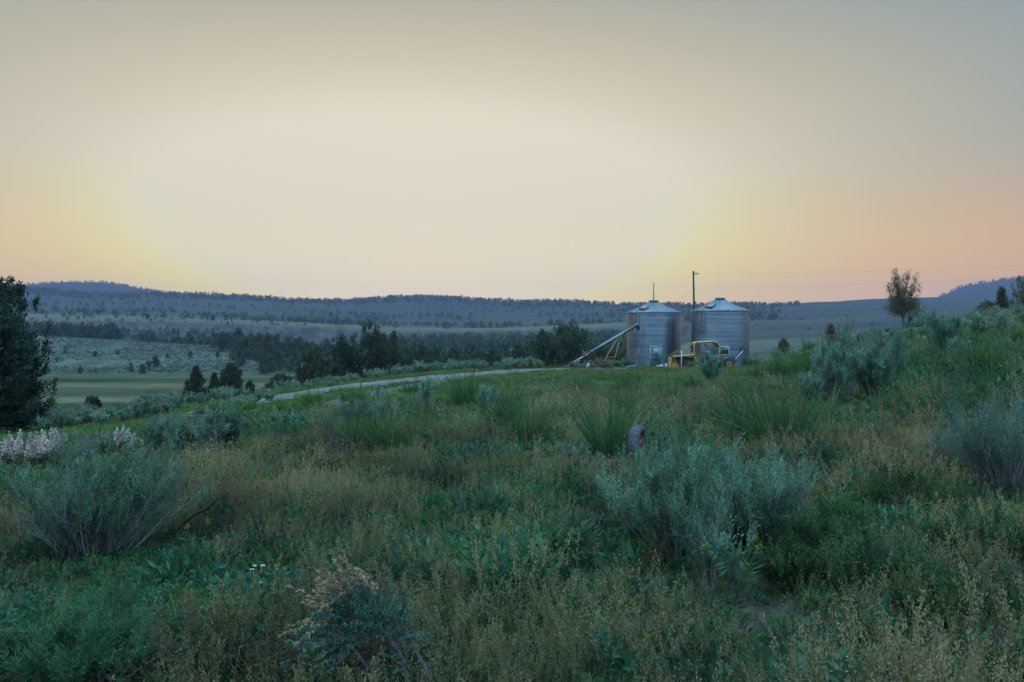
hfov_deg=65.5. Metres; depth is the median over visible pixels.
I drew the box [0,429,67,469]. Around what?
lupine patch
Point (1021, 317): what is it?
sagebrush
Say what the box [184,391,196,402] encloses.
sagebrush
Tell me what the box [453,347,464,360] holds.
juniper tree
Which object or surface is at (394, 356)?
juniper tree
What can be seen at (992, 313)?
sagebrush
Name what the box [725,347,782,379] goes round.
bunchgrass
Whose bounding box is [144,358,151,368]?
juniper tree
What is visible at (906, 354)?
sagebrush
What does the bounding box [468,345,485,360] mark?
juniper tree
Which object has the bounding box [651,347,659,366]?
door
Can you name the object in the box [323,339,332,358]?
juniper tree
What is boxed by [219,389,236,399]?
sagebrush
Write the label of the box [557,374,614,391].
bunchgrass
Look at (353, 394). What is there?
bunchgrass
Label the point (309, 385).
sagebrush
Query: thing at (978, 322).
sagebrush
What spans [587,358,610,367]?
hay rake
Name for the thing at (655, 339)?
grain bin
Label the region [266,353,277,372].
juniper tree
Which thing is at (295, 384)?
sagebrush
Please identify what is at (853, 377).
bunchgrass
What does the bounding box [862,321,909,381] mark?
sagebrush
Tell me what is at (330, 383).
sagebrush
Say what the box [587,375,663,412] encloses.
bunchgrass
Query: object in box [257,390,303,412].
bunchgrass
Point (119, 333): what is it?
juniper tree
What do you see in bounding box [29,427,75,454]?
lupine patch
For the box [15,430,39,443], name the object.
sagebrush
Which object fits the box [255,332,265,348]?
juniper tree
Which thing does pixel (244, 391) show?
sagebrush
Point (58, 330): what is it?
juniper tree
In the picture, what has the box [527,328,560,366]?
juniper tree
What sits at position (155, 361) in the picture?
juniper tree
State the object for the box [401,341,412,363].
juniper tree
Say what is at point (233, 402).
sagebrush
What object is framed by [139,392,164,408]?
sagebrush
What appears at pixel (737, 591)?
plant
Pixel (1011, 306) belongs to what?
sagebrush
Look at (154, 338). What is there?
juniper tree
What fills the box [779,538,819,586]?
broad leaf plant
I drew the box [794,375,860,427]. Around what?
bunchgrass
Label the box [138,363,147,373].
juniper tree
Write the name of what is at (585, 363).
sagebrush
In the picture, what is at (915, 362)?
bunchgrass
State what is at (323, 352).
juniper tree
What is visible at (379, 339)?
juniper tree
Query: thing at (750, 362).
sagebrush
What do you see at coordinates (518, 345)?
juniper tree
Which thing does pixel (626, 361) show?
sagebrush
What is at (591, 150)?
sky
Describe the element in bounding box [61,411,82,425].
sagebrush
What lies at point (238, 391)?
sagebrush
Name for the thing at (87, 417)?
sagebrush
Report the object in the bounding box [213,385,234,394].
sagebrush
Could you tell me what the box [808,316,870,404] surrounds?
sagebrush
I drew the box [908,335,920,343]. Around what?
sagebrush
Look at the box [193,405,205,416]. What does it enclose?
sagebrush
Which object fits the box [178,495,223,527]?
fallen branch
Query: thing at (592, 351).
grain auger
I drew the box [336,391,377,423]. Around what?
sagebrush
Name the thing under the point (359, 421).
bunchgrass
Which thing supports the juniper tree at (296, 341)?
on the ground at (112, 386)
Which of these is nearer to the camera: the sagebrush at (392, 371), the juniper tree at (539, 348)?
the sagebrush at (392, 371)
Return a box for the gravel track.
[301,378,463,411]
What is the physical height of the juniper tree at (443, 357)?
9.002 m
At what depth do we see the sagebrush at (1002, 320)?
25.94 m
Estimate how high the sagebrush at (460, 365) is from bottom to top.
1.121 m
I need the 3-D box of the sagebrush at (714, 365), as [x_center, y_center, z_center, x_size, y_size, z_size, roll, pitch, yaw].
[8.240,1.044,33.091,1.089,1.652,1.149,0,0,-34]
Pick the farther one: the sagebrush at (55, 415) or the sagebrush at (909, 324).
the sagebrush at (909, 324)
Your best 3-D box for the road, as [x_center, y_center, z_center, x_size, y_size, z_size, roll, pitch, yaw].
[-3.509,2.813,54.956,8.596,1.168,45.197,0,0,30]
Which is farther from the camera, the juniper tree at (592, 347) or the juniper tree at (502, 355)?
the juniper tree at (592, 347)
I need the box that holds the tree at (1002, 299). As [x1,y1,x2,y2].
[993,286,1010,308]
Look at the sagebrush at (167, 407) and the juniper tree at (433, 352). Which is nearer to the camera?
the sagebrush at (167, 407)
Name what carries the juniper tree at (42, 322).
on the ground at (112, 386)
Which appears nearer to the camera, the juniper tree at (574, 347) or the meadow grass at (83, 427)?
the meadow grass at (83, 427)
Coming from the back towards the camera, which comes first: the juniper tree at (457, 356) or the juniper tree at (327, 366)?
the juniper tree at (457, 356)
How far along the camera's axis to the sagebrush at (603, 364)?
71.01 m
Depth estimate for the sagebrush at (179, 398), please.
42.59 m
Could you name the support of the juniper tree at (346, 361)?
on the ground at (112, 386)
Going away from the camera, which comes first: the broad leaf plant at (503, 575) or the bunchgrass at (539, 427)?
the broad leaf plant at (503, 575)
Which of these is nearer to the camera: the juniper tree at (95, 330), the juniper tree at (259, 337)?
the juniper tree at (259, 337)
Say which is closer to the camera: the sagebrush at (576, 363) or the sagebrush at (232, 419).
the sagebrush at (232, 419)
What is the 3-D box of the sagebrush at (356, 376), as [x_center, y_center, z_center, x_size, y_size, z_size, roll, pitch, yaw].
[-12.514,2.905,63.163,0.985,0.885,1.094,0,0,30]
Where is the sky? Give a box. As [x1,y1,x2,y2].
[0,0,1023,304]
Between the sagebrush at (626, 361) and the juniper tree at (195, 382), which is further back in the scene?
the juniper tree at (195, 382)
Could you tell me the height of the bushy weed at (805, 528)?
0.538 m
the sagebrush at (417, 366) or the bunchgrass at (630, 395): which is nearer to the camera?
the bunchgrass at (630, 395)
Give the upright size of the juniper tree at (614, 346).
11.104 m
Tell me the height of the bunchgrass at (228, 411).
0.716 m
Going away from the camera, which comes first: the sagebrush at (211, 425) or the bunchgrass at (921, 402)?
the bunchgrass at (921, 402)
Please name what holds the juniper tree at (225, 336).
on the ground at (112, 386)
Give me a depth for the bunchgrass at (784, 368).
24.02 m
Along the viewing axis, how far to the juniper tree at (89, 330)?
591.11 m
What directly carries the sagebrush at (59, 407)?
on the ground at (112, 386)
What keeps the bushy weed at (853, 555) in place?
on the ground at (112, 386)
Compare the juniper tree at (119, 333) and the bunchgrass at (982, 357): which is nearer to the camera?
the bunchgrass at (982, 357)
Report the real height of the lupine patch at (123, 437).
0.674 m
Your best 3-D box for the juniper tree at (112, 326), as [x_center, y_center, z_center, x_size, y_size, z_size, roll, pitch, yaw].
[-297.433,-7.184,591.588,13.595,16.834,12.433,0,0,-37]
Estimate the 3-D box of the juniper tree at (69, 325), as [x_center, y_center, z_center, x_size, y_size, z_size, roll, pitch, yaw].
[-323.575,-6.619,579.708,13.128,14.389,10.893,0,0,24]
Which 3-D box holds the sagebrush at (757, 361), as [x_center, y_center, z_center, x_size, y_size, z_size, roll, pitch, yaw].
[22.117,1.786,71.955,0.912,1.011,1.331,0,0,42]
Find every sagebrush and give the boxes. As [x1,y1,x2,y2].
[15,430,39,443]
[31,415,55,430]
[32,410,59,429]
[42,404,65,415]
[56,408,74,426]
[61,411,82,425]
[66,406,87,424]
[68,444,86,458]
[69,400,97,422]
[75,407,101,423]
[75,432,102,456]
[76,409,99,422]
[89,408,108,425]
[91,430,116,454]
[100,402,116,418]
[110,402,132,419]
[113,406,136,421]
[127,398,158,417]
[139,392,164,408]
[142,408,180,451]
[147,403,163,415]
[152,389,183,409]
[155,396,177,413]
[169,409,203,453]
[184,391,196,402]
[190,403,234,454]
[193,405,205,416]
[194,391,214,403]
[210,386,222,399]
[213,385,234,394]
[215,405,245,450]
[216,388,226,399]
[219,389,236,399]
[220,398,236,407]
[221,386,243,396]
[229,394,243,406]
[240,394,256,403]
[241,387,249,395]
[249,392,263,401]
[263,389,276,400]
[279,378,295,389]
[291,381,301,388]
[303,380,314,388]
[314,377,325,383]
[326,379,337,386]
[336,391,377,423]
[348,372,359,380]
[363,372,371,377]
[364,367,377,377]
[370,385,397,418]
[373,368,384,377]
[390,368,396,375]
[400,365,412,373]
[411,359,426,372]
[419,376,432,403]
[428,361,439,370]
[433,360,444,368]
[442,365,453,370]
[446,358,461,364]
[453,359,464,369]
[471,358,486,369]
[475,379,498,409]
[476,361,486,369]
[479,361,490,369]
[502,359,514,368]
[504,358,521,368]
[519,361,528,367]
[522,356,536,367]
[532,358,542,368]
[557,437,593,469]
[573,359,581,367]
[583,360,594,367]
[587,412,759,563]
[595,357,606,367]
[615,360,624,367]
[620,357,631,367]
[672,472,761,594]
[695,347,723,383]
[706,428,825,548]
[745,357,752,364]
[751,357,761,364]
[771,349,784,357]
[794,362,834,404]
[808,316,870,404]
[849,322,902,397]
[850,326,913,356]
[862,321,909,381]
[903,348,923,361]
[905,320,918,328]
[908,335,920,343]
[912,318,925,328]
[917,326,931,334]
[918,302,962,353]
[944,336,971,356]
[961,310,991,336]
[966,308,978,315]
[981,305,998,311]
[983,310,998,317]
[991,310,1018,331]
[1009,304,1020,311]
[1013,304,1023,315]
[1017,311,1023,321]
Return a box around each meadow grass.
[0,315,1023,439]
[0,324,1023,500]
[0,413,1023,681]
[1,400,208,428]
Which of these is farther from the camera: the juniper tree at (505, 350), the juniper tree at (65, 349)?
the juniper tree at (65, 349)
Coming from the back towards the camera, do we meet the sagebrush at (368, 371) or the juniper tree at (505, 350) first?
the juniper tree at (505, 350)
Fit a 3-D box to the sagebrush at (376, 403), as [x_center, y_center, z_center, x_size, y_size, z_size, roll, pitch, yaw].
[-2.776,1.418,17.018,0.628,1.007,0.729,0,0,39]
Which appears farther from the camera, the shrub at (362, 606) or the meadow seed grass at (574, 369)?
the meadow seed grass at (574, 369)
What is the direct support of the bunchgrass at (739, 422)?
on the ground at (112, 386)
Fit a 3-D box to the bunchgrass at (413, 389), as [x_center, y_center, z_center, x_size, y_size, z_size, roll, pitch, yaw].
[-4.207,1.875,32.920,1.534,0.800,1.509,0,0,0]
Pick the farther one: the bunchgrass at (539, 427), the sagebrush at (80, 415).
the sagebrush at (80, 415)
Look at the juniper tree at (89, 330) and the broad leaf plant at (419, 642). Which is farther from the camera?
the juniper tree at (89, 330)
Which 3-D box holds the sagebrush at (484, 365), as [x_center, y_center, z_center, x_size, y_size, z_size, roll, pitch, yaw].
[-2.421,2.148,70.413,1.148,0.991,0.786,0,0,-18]
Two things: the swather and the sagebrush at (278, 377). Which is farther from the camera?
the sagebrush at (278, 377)
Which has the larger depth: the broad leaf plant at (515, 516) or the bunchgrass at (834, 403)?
the bunchgrass at (834, 403)
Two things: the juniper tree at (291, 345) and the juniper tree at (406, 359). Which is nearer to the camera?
the juniper tree at (406, 359)
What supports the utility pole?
on the ground at (112, 386)
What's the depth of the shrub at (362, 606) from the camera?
3.43 m
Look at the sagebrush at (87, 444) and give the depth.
15.40 m
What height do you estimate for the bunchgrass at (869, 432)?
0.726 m
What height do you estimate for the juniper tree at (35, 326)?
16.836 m
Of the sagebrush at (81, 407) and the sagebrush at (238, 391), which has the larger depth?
the sagebrush at (238, 391)
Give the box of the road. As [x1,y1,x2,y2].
[187,367,626,412]
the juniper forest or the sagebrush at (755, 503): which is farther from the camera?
the juniper forest
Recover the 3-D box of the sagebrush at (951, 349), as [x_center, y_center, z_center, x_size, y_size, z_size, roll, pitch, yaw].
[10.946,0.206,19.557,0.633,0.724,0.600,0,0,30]
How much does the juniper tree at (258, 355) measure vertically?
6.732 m
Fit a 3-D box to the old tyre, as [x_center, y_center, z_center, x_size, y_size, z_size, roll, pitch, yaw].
[1.628,1.330,10.300,0.150,0.496,0.496,0,0,26]
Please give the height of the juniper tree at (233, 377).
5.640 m
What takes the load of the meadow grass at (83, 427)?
on the ground at (112, 386)
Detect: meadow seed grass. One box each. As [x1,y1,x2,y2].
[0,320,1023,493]
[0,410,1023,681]
[178,311,1023,412]
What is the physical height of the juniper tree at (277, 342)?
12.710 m
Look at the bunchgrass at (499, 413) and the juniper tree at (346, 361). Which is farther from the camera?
the juniper tree at (346, 361)
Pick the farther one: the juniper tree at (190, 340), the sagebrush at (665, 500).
the juniper tree at (190, 340)
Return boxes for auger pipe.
[734,346,746,360]
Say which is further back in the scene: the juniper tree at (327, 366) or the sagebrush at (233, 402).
the juniper tree at (327, 366)
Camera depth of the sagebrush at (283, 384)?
56.12 m
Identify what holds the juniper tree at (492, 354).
on the ground at (112, 386)
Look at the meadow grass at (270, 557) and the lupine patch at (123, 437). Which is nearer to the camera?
the meadow grass at (270, 557)
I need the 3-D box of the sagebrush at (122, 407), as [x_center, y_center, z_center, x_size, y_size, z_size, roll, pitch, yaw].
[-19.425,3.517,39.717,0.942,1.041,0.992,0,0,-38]
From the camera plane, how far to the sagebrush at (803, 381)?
14.09 m
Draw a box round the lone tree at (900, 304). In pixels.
[880,268,928,328]
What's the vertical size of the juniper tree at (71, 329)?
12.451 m
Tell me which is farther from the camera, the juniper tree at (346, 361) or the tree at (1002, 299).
the tree at (1002, 299)
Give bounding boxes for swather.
[668,341,735,367]
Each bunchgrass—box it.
[190,397,239,414]
[223,405,252,417]
[235,395,262,411]
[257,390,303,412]
[277,382,330,408]
[321,386,415,445]
[325,364,449,452]
[333,385,370,400]
[395,378,420,393]
[418,352,491,407]
[446,376,556,427]
[484,384,576,443]
[508,358,705,458]
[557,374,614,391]
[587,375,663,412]
[605,366,648,390]
[674,353,841,440]
[674,370,713,388]
[684,363,881,446]
[708,370,781,406]
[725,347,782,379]
[742,341,808,378]
[753,325,857,375]
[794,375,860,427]
[795,400,912,446]
[827,369,933,413]
[847,346,907,386]
[873,366,1005,422]
[884,357,959,398]
[897,340,933,373]
[903,330,1020,369]
[933,342,1023,401]
[946,320,1023,370]
[975,324,1022,341]
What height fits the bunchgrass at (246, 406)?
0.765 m
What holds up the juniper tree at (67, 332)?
on the ground at (112, 386)
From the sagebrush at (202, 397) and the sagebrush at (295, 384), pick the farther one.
the sagebrush at (295, 384)
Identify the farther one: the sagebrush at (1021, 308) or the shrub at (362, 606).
the sagebrush at (1021, 308)
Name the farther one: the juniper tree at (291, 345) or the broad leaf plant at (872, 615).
the juniper tree at (291, 345)
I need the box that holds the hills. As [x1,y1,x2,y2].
[0,276,1023,350]
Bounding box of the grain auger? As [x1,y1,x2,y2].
[566,323,639,367]
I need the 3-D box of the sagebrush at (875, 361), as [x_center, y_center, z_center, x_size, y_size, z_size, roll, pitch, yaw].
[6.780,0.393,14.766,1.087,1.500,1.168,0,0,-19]
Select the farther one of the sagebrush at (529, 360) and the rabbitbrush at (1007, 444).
the sagebrush at (529, 360)
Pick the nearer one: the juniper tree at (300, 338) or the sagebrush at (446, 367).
the sagebrush at (446, 367)
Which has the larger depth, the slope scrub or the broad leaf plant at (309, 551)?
the slope scrub
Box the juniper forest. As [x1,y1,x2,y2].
[0,276,1022,350]
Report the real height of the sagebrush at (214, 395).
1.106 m
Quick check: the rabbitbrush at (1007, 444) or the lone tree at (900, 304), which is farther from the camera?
the lone tree at (900, 304)
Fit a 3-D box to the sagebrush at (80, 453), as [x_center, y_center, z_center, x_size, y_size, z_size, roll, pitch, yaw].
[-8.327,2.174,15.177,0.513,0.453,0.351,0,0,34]
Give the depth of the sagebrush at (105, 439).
15.80 m
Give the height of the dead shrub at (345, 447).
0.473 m
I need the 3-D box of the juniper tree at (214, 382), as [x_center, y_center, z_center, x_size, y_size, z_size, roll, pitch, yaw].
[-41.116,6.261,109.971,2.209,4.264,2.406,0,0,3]
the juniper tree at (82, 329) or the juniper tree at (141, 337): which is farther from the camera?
the juniper tree at (82, 329)
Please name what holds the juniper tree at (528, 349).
on the ground at (112, 386)
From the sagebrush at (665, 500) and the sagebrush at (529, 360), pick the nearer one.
the sagebrush at (665, 500)
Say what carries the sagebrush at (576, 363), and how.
on the ground at (112, 386)
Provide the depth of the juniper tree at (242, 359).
298.77 m
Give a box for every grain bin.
[626,282,681,366]
[690,297,749,366]
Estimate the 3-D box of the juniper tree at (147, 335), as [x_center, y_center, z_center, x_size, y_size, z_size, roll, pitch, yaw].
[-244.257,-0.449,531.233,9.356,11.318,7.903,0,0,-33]
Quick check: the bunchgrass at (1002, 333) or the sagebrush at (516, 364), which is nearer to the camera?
the bunchgrass at (1002, 333)
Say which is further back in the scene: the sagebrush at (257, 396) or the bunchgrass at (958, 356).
the sagebrush at (257, 396)
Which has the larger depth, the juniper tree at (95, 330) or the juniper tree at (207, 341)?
the juniper tree at (95, 330)
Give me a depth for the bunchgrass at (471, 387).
21.98 m
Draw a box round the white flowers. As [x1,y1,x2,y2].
[250,564,264,618]
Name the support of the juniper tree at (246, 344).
on the ground at (112, 386)
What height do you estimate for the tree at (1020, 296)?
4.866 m
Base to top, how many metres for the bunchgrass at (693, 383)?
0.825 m
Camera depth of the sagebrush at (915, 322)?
84.13 m
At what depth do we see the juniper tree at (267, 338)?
378.59 m
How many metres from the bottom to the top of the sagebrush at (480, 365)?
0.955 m
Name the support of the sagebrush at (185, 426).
on the ground at (112, 386)
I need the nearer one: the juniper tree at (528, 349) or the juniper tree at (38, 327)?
the juniper tree at (528, 349)
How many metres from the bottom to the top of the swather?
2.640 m
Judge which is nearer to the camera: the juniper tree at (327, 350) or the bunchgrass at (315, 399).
the bunchgrass at (315, 399)
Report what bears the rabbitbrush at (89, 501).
on the ground at (112, 386)
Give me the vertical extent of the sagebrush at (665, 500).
1.161 m
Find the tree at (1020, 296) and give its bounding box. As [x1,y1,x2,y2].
[1009,275,1023,306]
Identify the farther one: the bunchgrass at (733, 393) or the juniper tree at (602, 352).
the juniper tree at (602, 352)
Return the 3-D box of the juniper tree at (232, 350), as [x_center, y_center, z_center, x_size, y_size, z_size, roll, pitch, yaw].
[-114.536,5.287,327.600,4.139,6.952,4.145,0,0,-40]
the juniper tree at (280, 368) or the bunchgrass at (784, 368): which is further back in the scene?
the juniper tree at (280, 368)
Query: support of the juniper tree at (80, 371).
on the ground at (112, 386)
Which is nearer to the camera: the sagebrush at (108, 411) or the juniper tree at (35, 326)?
the sagebrush at (108, 411)
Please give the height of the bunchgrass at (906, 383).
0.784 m
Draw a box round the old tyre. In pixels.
[628,425,647,460]
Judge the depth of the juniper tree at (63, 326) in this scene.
561.53 m
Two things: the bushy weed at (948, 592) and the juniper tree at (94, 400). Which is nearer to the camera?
the bushy weed at (948, 592)
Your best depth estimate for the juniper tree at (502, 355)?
224.56 m
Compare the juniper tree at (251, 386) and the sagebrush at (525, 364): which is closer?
the sagebrush at (525, 364)
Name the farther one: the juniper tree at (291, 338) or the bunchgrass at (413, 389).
the juniper tree at (291, 338)
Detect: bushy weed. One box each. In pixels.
[735,533,841,594]
[765,487,933,553]
[815,511,939,600]
[848,453,975,509]
[858,552,990,633]
[897,499,1023,570]
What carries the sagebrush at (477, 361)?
on the ground at (112, 386)
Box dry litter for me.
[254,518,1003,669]
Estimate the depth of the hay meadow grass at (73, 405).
115.28 m
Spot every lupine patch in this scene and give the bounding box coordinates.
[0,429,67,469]
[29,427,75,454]
[106,425,146,452]
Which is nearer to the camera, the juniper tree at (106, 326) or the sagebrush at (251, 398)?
the sagebrush at (251, 398)
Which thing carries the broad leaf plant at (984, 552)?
on the ground at (112, 386)
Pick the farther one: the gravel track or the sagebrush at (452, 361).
the sagebrush at (452, 361)
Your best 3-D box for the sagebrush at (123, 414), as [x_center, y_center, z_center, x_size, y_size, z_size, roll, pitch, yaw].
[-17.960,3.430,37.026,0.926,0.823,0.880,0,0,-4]
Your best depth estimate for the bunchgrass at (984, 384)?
11.44 m
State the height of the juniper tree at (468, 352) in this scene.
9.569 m
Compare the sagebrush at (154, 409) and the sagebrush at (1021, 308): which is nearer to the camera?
the sagebrush at (154, 409)
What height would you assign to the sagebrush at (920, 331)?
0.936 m
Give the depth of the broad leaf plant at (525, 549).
5.15 m
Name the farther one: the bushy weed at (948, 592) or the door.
the door
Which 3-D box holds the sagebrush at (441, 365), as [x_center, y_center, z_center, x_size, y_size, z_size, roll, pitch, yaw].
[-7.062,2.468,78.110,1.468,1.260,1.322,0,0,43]
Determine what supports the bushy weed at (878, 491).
on the ground at (112, 386)
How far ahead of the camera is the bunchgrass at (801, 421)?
9.97 m
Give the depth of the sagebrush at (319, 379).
61.27 m
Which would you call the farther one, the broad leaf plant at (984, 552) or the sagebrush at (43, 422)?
the sagebrush at (43, 422)
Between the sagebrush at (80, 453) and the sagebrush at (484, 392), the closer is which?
the sagebrush at (80, 453)
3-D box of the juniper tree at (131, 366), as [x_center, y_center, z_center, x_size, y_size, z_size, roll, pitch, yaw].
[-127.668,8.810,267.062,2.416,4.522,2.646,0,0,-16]
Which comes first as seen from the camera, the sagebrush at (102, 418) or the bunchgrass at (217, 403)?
the bunchgrass at (217, 403)
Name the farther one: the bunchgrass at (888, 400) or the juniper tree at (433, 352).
the juniper tree at (433, 352)
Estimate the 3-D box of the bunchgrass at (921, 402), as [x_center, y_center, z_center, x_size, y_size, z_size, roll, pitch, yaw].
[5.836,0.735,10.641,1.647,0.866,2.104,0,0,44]
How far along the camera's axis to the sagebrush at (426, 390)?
20.42 m
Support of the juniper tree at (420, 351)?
on the ground at (112, 386)
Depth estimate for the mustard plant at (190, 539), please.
5.86 m
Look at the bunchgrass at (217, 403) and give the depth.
30.99 m
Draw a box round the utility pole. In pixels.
[693,271,696,309]
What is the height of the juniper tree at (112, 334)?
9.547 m
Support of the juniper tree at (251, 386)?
on the ground at (112, 386)
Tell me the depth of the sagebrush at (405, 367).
65.86 m
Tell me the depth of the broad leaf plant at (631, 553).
5.50 m
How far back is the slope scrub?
326.19 m
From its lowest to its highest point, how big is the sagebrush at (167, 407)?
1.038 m
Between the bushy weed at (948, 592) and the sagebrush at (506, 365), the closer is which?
the bushy weed at (948, 592)
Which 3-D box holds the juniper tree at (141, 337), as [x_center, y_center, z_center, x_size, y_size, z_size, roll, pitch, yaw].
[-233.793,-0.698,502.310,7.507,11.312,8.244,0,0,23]
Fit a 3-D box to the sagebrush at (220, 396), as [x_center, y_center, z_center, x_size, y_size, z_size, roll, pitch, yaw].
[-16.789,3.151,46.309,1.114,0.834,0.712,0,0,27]
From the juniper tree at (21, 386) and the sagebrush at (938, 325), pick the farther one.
the juniper tree at (21, 386)
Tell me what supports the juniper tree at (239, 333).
on the ground at (112, 386)
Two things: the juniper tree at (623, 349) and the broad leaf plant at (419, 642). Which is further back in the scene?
the juniper tree at (623, 349)
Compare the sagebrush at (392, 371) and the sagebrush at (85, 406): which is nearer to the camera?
the sagebrush at (85, 406)
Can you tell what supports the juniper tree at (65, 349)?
on the ground at (112, 386)
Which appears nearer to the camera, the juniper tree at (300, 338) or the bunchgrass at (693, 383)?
the bunchgrass at (693, 383)
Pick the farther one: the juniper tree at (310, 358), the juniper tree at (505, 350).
the juniper tree at (505, 350)
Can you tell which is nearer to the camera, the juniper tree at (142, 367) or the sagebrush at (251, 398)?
the sagebrush at (251, 398)
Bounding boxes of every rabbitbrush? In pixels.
[0,401,217,563]
[0,576,161,681]
[912,403,978,478]
[934,375,1023,495]
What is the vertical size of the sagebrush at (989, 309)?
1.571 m
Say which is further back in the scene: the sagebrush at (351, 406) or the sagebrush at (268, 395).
the sagebrush at (268, 395)
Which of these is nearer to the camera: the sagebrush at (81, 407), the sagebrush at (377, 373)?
the sagebrush at (81, 407)
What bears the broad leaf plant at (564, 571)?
on the ground at (112, 386)
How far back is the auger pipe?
73.33 m
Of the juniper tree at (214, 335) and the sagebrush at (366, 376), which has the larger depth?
the juniper tree at (214, 335)
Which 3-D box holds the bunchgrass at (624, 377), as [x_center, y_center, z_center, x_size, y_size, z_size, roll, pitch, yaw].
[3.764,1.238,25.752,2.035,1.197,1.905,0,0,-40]
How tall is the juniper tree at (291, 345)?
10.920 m
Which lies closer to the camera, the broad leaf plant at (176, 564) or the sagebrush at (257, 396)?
the broad leaf plant at (176, 564)
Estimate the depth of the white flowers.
4.68 m
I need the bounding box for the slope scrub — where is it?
[31,335,296,373]
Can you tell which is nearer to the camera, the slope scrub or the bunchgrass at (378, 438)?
the bunchgrass at (378, 438)
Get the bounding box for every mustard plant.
[177,516,212,565]
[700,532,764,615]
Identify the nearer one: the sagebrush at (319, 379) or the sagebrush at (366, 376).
the sagebrush at (319, 379)
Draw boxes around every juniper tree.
[0,275,60,431]
[26,319,42,335]
[33,322,47,335]
[40,320,53,335]
[52,326,63,336]
[56,321,70,335]
[61,322,76,332]
[62,345,68,352]
[64,328,72,336]
[67,326,78,337]
[74,323,80,335]
[76,366,83,373]
[78,324,87,337]
[85,395,102,409]
[86,322,94,338]
[93,322,103,338]
[98,322,112,339]
[104,321,120,339]
[107,330,117,339]
[114,327,121,338]
[127,362,134,371]
[135,333,147,341]
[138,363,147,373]
[143,332,150,341]
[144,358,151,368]
[150,354,159,367]
[151,334,159,342]
[181,365,208,401]
[186,334,195,342]
[203,335,211,345]
[205,372,220,397]
[210,332,220,345]
[210,332,230,351]
[218,361,245,389]
[222,332,231,349]
[228,346,237,359]
[233,328,243,338]
[233,348,248,366]
[236,335,251,350]
[238,335,253,353]
[245,380,255,394]
[250,348,261,361]
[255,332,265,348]
[255,351,272,373]
[259,332,278,355]
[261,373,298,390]
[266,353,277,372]
[273,333,282,349]
[276,358,283,370]
[282,335,296,351]
[287,340,299,355]
[290,346,324,386]
[293,336,301,352]
[295,335,304,350]
[299,340,310,353]
[313,357,342,384]
[315,343,323,357]
[320,337,333,357]
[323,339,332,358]
[325,333,369,379]
[344,319,400,377]
[373,341,411,374]
[389,330,399,352]
[397,340,414,365]
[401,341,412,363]
[409,344,429,367]
[425,344,431,360]
[425,344,443,370]
[437,343,466,369]
[438,353,448,363]
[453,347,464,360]
[462,350,473,361]
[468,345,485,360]
[483,345,501,367]
[498,349,507,362]
[501,347,511,362]
[507,343,529,359]
[510,340,529,366]
[517,341,534,366]
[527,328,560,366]
[543,320,597,366]
[584,343,598,359]
[586,345,625,365]
[608,341,624,356]
[616,341,626,365]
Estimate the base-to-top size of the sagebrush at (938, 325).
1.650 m
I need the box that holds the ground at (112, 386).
[0,322,1023,681]
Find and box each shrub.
[278,548,431,681]
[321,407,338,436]
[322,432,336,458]
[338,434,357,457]
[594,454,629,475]
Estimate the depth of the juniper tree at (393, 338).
104.79 m
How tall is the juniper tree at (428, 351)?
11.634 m
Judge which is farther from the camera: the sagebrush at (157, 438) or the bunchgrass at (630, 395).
the bunchgrass at (630, 395)
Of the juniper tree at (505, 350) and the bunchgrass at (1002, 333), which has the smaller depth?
the bunchgrass at (1002, 333)
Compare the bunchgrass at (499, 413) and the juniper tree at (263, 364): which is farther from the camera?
the juniper tree at (263, 364)
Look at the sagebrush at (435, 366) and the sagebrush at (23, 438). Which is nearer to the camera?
the sagebrush at (23, 438)
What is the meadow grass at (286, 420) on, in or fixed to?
on the ground at (112, 386)
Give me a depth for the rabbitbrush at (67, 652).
3.69 m
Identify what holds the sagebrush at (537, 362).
on the ground at (112, 386)
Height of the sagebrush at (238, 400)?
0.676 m
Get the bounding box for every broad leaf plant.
[142,541,192,585]
[300,544,336,569]
[388,623,444,655]
[485,565,524,602]
[508,498,552,525]
[513,527,572,579]
[535,543,571,586]
[611,538,646,575]
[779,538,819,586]
[855,584,907,641]
[951,542,995,577]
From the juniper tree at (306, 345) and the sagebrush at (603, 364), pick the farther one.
the juniper tree at (306, 345)
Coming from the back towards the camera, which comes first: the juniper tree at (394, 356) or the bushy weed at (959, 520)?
the juniper tree at (394, 356)
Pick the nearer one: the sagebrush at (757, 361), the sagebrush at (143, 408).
the sagebrush at (143, 408)
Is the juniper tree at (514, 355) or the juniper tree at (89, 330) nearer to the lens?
the juniper tree at (514, 355)
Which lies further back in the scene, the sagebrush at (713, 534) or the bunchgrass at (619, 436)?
the bunchgrass at (619, 436)

